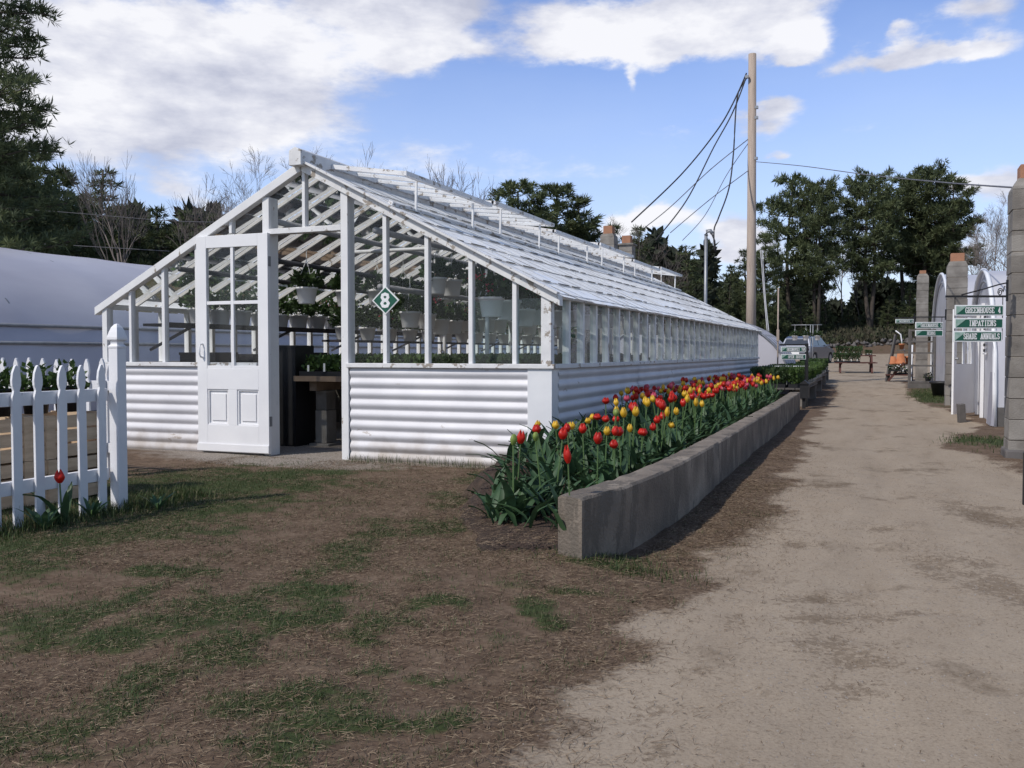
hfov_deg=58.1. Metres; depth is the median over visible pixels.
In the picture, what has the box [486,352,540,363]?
seedling tray
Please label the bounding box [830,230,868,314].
bare tree
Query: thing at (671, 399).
tulip
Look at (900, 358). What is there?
terracotta pot
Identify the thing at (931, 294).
pine tree
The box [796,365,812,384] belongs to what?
plant tray
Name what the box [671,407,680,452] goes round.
tulip
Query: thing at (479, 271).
hanging basket
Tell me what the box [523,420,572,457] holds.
tulip
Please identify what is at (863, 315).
pine tree
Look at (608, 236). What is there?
block chimney
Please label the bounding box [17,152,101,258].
pine tree
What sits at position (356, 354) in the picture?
seedling tray
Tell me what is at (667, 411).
tulip
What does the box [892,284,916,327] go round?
pine tree
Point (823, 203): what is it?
pine tree
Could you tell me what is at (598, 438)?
tulip
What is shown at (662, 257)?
pine tree
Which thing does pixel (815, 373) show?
plant tray
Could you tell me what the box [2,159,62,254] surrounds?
pine tree
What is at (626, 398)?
tulip
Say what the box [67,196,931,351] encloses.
woods
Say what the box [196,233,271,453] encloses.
door
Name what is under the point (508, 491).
tulip
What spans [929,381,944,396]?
planter tub
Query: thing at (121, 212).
bare tree
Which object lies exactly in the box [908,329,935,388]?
shelf rack
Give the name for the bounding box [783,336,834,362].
parked car
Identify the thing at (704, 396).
tulip
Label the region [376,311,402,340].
potted plant
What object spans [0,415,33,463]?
wooden crate
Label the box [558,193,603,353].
pine tree
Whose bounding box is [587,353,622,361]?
seedling tray
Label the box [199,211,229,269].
pine tree
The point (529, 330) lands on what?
hanging basket
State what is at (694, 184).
overhead cable
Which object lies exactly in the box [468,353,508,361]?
seedling tray
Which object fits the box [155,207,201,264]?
pine tree
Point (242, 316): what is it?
potted plant
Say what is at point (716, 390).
tulip
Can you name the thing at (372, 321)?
potted plant
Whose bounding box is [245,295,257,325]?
potted plant
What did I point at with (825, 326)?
pine tree
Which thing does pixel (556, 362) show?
seedling tray
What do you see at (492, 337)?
potted plant
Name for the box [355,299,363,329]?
potted plant
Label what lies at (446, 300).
hanging basket
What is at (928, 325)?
hanging sign
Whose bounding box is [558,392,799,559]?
concrete wall
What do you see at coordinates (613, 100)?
sky
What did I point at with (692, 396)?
tulip
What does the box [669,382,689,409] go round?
tulip
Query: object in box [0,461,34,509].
wooden crate
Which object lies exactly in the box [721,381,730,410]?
tulip
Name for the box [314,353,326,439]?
plastic bin
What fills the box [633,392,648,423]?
tulip
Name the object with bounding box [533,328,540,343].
potted plant
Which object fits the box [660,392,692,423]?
tulip
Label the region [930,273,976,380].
hoop house
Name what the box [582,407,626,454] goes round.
tulip
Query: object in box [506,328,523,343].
potted plant
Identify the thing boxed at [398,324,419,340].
potted plant
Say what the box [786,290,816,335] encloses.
pine tree
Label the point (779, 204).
pine tree
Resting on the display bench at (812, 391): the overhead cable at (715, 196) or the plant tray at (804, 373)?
the plant tray at (804, 373)
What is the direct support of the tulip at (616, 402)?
on the flower bed
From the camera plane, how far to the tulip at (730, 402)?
11.82 m
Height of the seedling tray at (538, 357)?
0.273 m
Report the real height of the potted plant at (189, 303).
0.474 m
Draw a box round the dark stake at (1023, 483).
[1022,452,1023,504]
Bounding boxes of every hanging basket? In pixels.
[288,248,325,303]
[327,273,362,306]
[361,254,395,305]
[391,258,419,307]
[391,273,424,327]
[409,295,443,328]
[413,263,424,312]
[417,241,454,294]
[432,298,456,334]
[435,252,467,296]
[436,297,452,305]
[439,299,467,333]
[452,283,467,305]
[454,288,480,331]
[461,266,490,299]
[467,250,511,316]
[475,303,498,331]
[490,253,529,319]
[493,319,507,332]
[508,308,522,333]
[511,289,540,326]
[520,295,554,324]
[523,325,536,334]
[537,325,540,337]
[540,298,574,327]
[554,327,571,338]
[561,272,589,326]
[572,327,586,337]
[576,303,601,329]
[585,280,612,328]
[609,310,622,327]
[620,288,641,329]
[630,315,649,334]
[648,315,664,334]
[664,318,678,336]
[790,329,799,339]
[801,330,811,339]
[812,325,822,339]
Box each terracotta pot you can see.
[889,356,895,363]
[896,354,905,363]
[899,342,904,348]
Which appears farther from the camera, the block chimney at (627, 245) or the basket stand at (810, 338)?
the basket stand at (810, 338)
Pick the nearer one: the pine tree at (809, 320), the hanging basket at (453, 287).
the hanging basket at (453, 287)
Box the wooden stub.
[956,403,965,422]
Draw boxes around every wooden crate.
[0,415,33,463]
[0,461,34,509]
[22,410,96,459]
[44,453,97,503]
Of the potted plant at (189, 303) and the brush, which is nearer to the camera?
the potted plant at (189, 303)
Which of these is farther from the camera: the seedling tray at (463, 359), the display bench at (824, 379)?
the display bench at (824, 379)
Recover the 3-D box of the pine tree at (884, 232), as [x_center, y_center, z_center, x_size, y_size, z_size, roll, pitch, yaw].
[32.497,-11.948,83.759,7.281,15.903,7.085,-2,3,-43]
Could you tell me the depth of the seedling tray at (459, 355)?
9.84 m
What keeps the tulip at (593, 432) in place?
on the flower bed
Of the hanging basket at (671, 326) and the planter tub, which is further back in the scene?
the planter tub
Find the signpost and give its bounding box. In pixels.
[779,343,808,406]
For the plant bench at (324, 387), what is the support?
on the ground at (158, 460)
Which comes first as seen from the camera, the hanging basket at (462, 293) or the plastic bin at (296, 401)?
the plastic bin at (296, 401)
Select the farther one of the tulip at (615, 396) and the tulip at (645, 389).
the tulip at (645, 389)
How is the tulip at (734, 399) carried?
on the flower bed
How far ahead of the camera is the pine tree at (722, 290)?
83.36 m
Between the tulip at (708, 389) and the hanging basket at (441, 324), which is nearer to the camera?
the tulip at (708, 389)
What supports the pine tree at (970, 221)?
on the ground at (158, 460)
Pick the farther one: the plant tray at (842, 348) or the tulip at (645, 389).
the plant tray at (842, 348)
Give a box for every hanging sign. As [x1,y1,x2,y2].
[894,314,914,322]
[913,309,946,335]
[945,280,1008,341]
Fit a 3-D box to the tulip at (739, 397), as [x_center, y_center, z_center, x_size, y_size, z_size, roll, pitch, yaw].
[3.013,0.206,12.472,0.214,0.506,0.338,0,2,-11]
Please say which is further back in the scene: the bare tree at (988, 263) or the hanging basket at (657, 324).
the bare tree at (988, 263)
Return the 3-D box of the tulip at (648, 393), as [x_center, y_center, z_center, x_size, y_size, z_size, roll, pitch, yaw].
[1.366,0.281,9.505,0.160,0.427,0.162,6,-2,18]
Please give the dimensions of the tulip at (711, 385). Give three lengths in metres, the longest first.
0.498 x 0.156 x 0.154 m
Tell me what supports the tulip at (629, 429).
on the flower bed
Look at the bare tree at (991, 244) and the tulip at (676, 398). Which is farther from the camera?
the bare tree at (991, 244)
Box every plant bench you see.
[293,376,341,446]
[335,389,341,421]
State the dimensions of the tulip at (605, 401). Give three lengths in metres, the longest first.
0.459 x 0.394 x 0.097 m
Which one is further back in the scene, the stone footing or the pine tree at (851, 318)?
the pine tree at (851, 318)
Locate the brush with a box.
[820,314,930,345]
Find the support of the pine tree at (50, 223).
on the ground at (158, 460)
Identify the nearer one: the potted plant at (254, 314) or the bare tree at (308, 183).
the potted plant at (254, 314)
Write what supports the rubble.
on the ground at (158, 460)
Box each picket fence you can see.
[0,324,127,528]
[0,357,109,477]
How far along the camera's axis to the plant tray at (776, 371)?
18.12 m
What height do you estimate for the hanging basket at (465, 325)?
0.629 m
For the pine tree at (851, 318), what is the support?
on the ground at (158, 460)
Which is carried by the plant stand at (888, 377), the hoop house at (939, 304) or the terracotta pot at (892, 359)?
the terracotta pot at (892, 359)
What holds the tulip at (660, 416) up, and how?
on the flower bed
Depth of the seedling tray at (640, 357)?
13.67 m
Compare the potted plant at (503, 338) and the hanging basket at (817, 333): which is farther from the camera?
the hanging basket at (817, 333)
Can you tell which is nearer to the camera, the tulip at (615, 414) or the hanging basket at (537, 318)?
the tulip at (615, 414)
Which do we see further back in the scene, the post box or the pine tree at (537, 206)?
the pine tree at (537, 206)
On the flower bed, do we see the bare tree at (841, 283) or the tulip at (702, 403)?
the tulip at (702, 403)
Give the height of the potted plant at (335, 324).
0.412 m
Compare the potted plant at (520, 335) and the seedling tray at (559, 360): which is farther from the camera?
the potted plant at (520, 335)
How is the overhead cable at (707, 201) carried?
attached to the utility pole
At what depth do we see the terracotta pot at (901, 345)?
30.39 m
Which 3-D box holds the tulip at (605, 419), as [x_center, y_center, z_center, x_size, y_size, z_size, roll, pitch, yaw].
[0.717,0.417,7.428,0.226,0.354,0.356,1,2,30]
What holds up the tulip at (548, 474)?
on the flower bed
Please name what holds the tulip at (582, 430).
on the flower bed
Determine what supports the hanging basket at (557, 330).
hanging from the greenhouse
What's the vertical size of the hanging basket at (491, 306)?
0.674 m
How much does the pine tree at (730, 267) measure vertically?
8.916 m
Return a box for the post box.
[800,380,809,408]
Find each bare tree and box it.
[60,150,151,262]
[165,175,244,266]
[191,147,320,275]
[270,147,377,273]
[318,142,380,270]
[425,154,500,260]
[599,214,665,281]
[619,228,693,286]
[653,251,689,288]
[821,242,844,323]
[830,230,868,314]
[846,265,863,318]
[960,191,1007,270]
[961,201,1007,274]
[970,209,1007,274]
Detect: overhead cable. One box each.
[38,210,193,221]
[65,245,168,251]
[631,73,746,222]
[643,139,747,228]
[655,79,745,240]
[670,171,747,232]
[682,144,747,240]
[713,80,744,249]
[756,161,1011,187]
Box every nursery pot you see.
[0,360,24,416]
[20,361,57,413]
[46,359,89,411]
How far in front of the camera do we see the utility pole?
27.72 m
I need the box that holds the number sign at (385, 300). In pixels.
[372,286,398,314]
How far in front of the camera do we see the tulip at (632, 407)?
7.16 m
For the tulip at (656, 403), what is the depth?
7.86 m
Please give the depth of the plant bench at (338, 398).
13.97 m
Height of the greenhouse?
3.169 m
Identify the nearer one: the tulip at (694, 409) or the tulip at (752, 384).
the tulip at (694, 409)
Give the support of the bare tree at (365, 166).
on the ground at (158, 460)
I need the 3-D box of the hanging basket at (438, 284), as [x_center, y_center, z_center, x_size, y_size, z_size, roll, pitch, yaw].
[-0.904,-1.390,10.894,0.484,0.656,0.412,-1,2,-25]
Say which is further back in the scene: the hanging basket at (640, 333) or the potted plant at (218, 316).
the hanging basket at (640, 333)
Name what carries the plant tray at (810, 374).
on the display bench at (812, 391)
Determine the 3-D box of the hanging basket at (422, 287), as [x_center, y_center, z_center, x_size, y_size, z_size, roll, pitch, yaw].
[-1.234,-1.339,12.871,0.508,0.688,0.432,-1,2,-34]
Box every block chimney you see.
[600,226,617,354]
[618,235,636,335]
[915,270,928,380]
[944,253,967,405]
[1003,164,1023,449]
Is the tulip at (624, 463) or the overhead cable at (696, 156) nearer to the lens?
the tulip at (624, 463)
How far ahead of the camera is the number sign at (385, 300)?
8.83 m
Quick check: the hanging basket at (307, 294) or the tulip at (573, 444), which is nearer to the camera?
the tulip at (573, 444)
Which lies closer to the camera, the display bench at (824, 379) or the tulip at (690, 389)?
the tulip at (690, 389)
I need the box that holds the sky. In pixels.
[0,0,1023,305]
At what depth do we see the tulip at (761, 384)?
14.45 m
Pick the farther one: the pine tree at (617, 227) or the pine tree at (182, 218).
the pine tree at (617, 227)
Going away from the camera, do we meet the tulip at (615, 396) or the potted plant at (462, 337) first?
the tulip at (615, 396)
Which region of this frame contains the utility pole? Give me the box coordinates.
[745,53,757,325]
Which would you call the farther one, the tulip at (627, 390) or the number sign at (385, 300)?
the tulip at (627, 390)
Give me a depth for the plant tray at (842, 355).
37.45 m
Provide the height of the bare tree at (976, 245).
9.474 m
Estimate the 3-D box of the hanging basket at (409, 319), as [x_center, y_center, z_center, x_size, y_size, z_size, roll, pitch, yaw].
[-1.283,-1.044,11.499,0.479,0.686,0.500,0,2,1]
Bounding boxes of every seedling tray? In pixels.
[299,353,341,375]
[317,353,364,370]
[355,353,396,362]
[390,353,440,362]
[407,352,453,362]
[439,352,487,363]
[451,354,496,363]
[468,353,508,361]
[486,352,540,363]
[502,354,540,363]
[519,353,559,363]
[525,352,573,363]
[571,353,601,362]
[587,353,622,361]
[621,353,649,360]
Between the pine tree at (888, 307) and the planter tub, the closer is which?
the planter tub
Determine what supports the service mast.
on the ground at (158, 460)
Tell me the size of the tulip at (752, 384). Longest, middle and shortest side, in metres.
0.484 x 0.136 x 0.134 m
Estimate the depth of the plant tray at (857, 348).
37.79 m
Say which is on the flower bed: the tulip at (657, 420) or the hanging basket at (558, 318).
the tulip at (657, 420)
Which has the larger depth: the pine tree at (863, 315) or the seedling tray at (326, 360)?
the pine tree at (863, 315)
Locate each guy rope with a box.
[760,250,767,330]
[762,250,768,331]
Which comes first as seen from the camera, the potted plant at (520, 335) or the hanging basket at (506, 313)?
the hanging basket at (506, 313)
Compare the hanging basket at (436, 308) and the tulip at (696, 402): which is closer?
the tulip at (696, 402)
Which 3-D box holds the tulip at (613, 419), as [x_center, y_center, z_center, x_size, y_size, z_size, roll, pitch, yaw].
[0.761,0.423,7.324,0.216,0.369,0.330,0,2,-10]
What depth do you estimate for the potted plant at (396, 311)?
15.29 m
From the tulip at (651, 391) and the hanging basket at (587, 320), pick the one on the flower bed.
the tulip at (651, 391)
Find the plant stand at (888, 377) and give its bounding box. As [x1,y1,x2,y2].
[885,331,912,381]
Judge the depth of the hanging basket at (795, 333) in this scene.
38.57 m
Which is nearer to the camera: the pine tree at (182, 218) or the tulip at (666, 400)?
the tulip at (666, 400)
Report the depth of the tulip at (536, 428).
6.39 m
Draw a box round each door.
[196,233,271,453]
[951,309,975,413]
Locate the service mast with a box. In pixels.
[704,229,715,303]
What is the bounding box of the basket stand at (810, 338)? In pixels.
[791,324,821,358]
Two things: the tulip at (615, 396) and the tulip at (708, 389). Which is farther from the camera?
the tulip at (708, 389)
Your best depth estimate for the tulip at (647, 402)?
7.99 m
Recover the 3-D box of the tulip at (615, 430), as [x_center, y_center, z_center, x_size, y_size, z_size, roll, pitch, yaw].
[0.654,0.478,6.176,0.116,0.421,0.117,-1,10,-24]
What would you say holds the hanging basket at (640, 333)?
hanging from the greenhouse
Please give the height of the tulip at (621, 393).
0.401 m
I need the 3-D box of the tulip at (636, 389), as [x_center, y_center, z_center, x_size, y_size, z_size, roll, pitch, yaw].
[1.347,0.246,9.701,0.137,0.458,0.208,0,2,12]
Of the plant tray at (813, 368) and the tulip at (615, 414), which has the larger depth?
the plant tray at (813, 368)
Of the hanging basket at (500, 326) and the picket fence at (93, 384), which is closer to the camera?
the picket fence at (93, 384)
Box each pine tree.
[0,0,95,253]
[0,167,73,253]
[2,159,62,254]
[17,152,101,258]
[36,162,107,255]
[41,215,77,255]
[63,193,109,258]
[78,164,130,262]
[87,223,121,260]
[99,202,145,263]
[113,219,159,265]
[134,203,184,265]
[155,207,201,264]
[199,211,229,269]
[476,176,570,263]
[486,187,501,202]
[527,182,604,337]
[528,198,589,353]
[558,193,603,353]
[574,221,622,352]
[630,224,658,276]
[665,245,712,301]
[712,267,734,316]
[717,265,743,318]
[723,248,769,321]
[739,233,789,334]
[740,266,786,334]
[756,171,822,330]
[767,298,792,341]
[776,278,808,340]
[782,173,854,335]
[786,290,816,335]
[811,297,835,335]
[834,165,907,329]
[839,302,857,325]
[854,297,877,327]
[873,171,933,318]
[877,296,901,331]
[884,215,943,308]
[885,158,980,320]
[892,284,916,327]
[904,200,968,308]
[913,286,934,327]
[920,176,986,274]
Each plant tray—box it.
[750,366,770,386]
[768,366,788,387]
[787,366,804,387]
[791,366,809,383]
[795,366,811,385]
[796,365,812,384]
[801,365,814,384]
[810,365,816,383]
[833,352,846,361]
[835,345,849,353]
[847,352,860,361]
[849,345,862,354]
[864,350,872,354]
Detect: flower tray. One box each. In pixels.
[888,364,907,370]
[893,367,907,373]
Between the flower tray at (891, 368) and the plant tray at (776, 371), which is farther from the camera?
the flower tray at (891, 368)
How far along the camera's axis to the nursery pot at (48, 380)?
6.44 m
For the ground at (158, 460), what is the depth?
3.62 m
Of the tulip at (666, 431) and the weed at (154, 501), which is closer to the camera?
the weed at (154, 501)
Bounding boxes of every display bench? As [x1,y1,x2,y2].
[748,383,817,406]
[816,378,822,390]
[822,374,826,384]
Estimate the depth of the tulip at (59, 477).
5.53 m
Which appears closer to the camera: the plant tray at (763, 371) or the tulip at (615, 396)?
the tulip at (615, 396)
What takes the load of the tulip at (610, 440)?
on the flower bed
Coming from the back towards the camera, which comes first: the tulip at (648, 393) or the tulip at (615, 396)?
the tulip at (648, 393)
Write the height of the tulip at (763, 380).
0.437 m
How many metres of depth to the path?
3.56 m
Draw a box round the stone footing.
[1001,446,1023,458]
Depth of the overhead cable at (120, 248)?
29.86 m
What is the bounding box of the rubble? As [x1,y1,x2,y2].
[828,336,915,347]
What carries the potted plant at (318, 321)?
on the greenhouse
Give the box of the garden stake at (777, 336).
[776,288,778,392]
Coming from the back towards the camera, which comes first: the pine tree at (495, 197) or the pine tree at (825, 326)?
the pine tree at (825, 326)
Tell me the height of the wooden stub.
0.383 m
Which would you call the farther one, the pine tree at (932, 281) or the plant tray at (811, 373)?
the pine tree at (932, 281)
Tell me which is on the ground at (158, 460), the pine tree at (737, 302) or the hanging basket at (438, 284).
the pine tree at (737, 302)
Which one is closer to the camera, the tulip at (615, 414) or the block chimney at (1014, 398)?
the tulip at (615, 414)
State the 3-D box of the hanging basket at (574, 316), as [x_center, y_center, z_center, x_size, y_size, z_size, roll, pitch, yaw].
[0.794,-1.058,11.525,0.430,0.684,0.505,1,2,33]
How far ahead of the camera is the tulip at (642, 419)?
8.23 m
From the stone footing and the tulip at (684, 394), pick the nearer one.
the stone footing
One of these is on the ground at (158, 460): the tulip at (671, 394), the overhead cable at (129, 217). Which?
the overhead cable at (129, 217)
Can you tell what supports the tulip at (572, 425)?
on the flower bed
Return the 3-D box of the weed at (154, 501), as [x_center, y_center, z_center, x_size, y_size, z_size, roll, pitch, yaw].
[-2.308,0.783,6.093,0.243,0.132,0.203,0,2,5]
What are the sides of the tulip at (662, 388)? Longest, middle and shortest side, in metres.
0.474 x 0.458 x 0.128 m
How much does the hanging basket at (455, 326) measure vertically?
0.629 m
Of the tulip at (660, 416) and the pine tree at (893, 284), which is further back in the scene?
the pine tree at (893, 284)
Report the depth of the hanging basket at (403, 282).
12.24 m
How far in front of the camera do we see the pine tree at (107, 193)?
45.71 m
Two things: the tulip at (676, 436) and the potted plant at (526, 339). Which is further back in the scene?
the potted plant at (526, 339)
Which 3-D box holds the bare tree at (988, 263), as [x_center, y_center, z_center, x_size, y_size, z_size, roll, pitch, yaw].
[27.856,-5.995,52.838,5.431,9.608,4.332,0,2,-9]
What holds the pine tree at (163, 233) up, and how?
on the ground at (158, 460)
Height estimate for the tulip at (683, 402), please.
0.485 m
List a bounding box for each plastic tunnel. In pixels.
[0,247,556,413]
[612,323,795,393]
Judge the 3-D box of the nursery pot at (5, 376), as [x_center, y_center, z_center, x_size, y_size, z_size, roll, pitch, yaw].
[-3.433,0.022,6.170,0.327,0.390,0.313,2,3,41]
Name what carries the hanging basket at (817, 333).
hanging from the basket stand at (810, 338)
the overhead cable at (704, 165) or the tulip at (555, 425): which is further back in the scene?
the overhead cable at (704, 165)
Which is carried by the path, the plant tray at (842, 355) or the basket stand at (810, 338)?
the basket stand at (810, 338)
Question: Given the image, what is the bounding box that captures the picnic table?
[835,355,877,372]
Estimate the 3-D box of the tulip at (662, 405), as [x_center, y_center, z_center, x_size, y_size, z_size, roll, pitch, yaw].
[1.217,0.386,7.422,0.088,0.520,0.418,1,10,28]
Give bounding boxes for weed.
[12,505,62,530]
[75,497,108,518]
[139,492,174,509]
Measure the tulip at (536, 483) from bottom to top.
0.502 m
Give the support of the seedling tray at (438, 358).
on the plant bench at (324, 387)
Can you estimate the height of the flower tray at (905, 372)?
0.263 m
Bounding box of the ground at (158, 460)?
[0,340,1022,767]
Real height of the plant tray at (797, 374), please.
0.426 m
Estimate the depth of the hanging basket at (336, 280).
11.00 m
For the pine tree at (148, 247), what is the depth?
43.62 m
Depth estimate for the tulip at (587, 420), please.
7.25 m
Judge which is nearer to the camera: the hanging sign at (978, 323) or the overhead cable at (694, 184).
the hanging sign at (978, 323)
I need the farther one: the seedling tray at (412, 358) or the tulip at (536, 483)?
the seedling tray at (412, 358)
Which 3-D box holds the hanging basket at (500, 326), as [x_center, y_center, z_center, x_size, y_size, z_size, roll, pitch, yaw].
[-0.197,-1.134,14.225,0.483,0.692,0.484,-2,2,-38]
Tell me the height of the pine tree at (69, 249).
7.689 m
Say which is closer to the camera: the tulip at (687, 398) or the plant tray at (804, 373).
the tulip at (687, 398)
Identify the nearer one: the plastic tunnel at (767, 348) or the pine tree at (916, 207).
the plastic tunnel at (767, 348)
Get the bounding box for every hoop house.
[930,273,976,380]
[951,268,1006,426]
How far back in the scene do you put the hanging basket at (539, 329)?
16.09 m
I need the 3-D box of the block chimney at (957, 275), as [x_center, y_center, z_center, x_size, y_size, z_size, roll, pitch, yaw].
[8.700,-1.007,18.075,0.366,3.080,0.366,1,2,22]
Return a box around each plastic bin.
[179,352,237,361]
[238,354,257,362]
[279,345,313,446]
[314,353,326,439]
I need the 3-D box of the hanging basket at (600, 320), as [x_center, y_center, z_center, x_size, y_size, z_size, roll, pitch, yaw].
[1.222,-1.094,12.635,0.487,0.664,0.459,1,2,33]
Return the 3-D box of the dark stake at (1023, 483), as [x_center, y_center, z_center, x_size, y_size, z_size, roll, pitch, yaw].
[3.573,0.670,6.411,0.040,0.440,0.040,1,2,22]
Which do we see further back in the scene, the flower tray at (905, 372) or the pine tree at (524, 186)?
the pine tree at (524, 186)
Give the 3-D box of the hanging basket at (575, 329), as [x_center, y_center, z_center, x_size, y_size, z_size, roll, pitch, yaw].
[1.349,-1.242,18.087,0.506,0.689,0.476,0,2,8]
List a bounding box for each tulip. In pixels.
[23,469,72,524]
[498,434,538,522]
[500,432,544,499]
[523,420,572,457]
[528,427,567,490]
[532,424,556,468]
[544,445,570,532]
[552,420,569,468]
[555,423,587,475]
[564,423,593,472]
[567,422,592,454]
[569,413,611,438]
[569,421,609,455]
[576,418,616,450]
[578,431,603,485]
[579,415,612,444]
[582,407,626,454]
[582,426,610,480]
[583,439,618,480]
[584,397,626,424]
[592,406,619,446]
[593,409,627,455]
[593,413,601,433]
[600,426,627,475]
[601,416,619,442]
[603,425,618,472]
[609,387,629,417]
[610,395,630,425]
[610,424,633,473]
[611,403,635,445]
[613,394,631,425]
[613,398,650,431]
[615,402,640,442]
[617,406,638,452]
[619,390,630,412]
[622,395,634,416]
[623,389,654,411]
[627,397,650,428]
[631,407,669,451]
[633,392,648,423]
[633,398,650,431]
[634,386,643,412]
[634,423,656,464]
[636,395,683,432]
[637,428,647,462]
[638,428,645,459]
[640,392,660,422]
[640,416,660,454]
[641,387,648,415]
[641,398,659,436]
[644,391,652,417]
[646,412,664,439]
[650,392,678,418]
[650,395,689,430]
[651,395,681,429]
[654,384,679,410]
[654,415,672,447]
[655,400,670,452]
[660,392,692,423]
[661,387,692,418]
[661,422,674,455]
[665,385,680,408]
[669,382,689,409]
[670,395,681,420]
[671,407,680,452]
[673,390,686,416]
[673,398,685,439]
[679,393,700,426]
[679,398,698,444]
[680,385,688,413]
[683,400,703,432]
[685,393,694,424]
[694,387,711,416]
[698,393,707,422]
[705,387,711,415]
[706,387,718,413]
[706,393,710,418]
[709,383,720,407]
[720,383,733,408]
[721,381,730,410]
[721,386,731,409]
[733,380,736,407]
[733,381,744,407]
[745,377,751,398]
[748,382,754,398]
[756,380,762,401]
[760,379,764,397]
[764,373,772,395]
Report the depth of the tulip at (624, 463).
6.21 m
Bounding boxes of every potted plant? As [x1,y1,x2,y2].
[178,288,218,322]
[210,290,239,324]
[230,291,257,325]
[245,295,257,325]
[279,297,297,326]
[288,298,316,327]
[302,300,332,328]
[320,298,340,328]
[327,310,358,339]
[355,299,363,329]
[355,311,382,339]
[361,305,380,326]
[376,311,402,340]
[377,307,393,330]
[390,309,402,331]
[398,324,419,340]
[419,329,434,341]
[439,318,451,341]
[455,332,467,342]
[475,320,483,342]
[479,332,500,342]
[498,324,508,343]
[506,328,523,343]
[519,329,536,343]
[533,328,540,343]
[923,372,932,380]
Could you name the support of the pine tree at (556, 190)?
on the ground at (158, 460)
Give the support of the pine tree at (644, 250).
on the ground at (158, 460)
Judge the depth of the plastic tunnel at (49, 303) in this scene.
13.82 m
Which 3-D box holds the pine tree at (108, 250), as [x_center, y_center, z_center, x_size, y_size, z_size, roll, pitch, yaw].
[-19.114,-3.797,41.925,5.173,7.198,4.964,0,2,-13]
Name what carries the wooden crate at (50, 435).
on the wooden crate at (51, 468)
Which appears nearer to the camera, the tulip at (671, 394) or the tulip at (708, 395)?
the tulip at (671, 394)
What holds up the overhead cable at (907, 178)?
attached to the utility pole
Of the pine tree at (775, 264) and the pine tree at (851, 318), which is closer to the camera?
the pine tree at (775, 264)
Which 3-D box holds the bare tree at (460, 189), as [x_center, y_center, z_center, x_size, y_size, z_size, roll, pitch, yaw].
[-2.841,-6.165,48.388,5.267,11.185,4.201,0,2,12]
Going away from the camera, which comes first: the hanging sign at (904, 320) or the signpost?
the signpost
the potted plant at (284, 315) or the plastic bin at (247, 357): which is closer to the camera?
the plastic bin at (247, 357)
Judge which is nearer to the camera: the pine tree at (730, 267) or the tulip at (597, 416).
the tulip at (597, 416)
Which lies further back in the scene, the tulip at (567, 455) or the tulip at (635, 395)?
the tulip at (635, 395)
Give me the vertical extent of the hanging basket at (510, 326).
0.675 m
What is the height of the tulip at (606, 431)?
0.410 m
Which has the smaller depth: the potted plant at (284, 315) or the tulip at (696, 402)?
the tulip at (696, 402)
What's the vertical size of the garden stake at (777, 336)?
2.589 m
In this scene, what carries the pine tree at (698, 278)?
on the ground at (158, 460)
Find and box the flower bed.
[458,400,776,550]
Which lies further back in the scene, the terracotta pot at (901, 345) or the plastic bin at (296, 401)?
the terracotta pot at (901, 345)
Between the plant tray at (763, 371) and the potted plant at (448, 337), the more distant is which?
the plant tray at (763, 371)
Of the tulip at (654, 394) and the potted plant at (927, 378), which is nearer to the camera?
the tulip at (654, 394)
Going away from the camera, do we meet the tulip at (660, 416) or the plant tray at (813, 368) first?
the tulip at (660, 416)
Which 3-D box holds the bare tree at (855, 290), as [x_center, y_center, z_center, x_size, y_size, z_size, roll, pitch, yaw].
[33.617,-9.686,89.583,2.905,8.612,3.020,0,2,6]
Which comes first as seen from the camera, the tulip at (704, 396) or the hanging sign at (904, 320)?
the tulip at (704, 396)
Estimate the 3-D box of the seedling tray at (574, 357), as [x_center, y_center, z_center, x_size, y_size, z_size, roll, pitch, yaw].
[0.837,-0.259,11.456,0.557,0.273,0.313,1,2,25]
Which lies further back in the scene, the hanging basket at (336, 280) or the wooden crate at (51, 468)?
the hanging basket at (336, 280)
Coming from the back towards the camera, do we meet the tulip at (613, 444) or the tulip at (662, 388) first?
the tulip at (662, 388)
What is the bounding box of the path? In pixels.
[501,354,1023,767]
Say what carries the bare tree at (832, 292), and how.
on the ground at (158, 460)
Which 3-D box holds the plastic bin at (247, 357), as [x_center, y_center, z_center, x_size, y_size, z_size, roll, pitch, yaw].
[-3.225,-0.240,11.224,0.496,0.250,0.408,1,2,22]
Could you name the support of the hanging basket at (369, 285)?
hanging from the greenhouse
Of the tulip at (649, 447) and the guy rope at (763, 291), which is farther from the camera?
the guy rope at (763, 291)
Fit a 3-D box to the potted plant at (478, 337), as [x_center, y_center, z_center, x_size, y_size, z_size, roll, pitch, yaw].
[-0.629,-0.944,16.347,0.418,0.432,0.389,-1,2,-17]
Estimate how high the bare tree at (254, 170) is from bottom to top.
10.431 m
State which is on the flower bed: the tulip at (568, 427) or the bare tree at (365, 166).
the tulip at (568, 427)
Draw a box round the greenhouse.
[95,147,761,466]
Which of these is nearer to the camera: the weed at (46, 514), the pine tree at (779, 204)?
the weed at (46, 514)

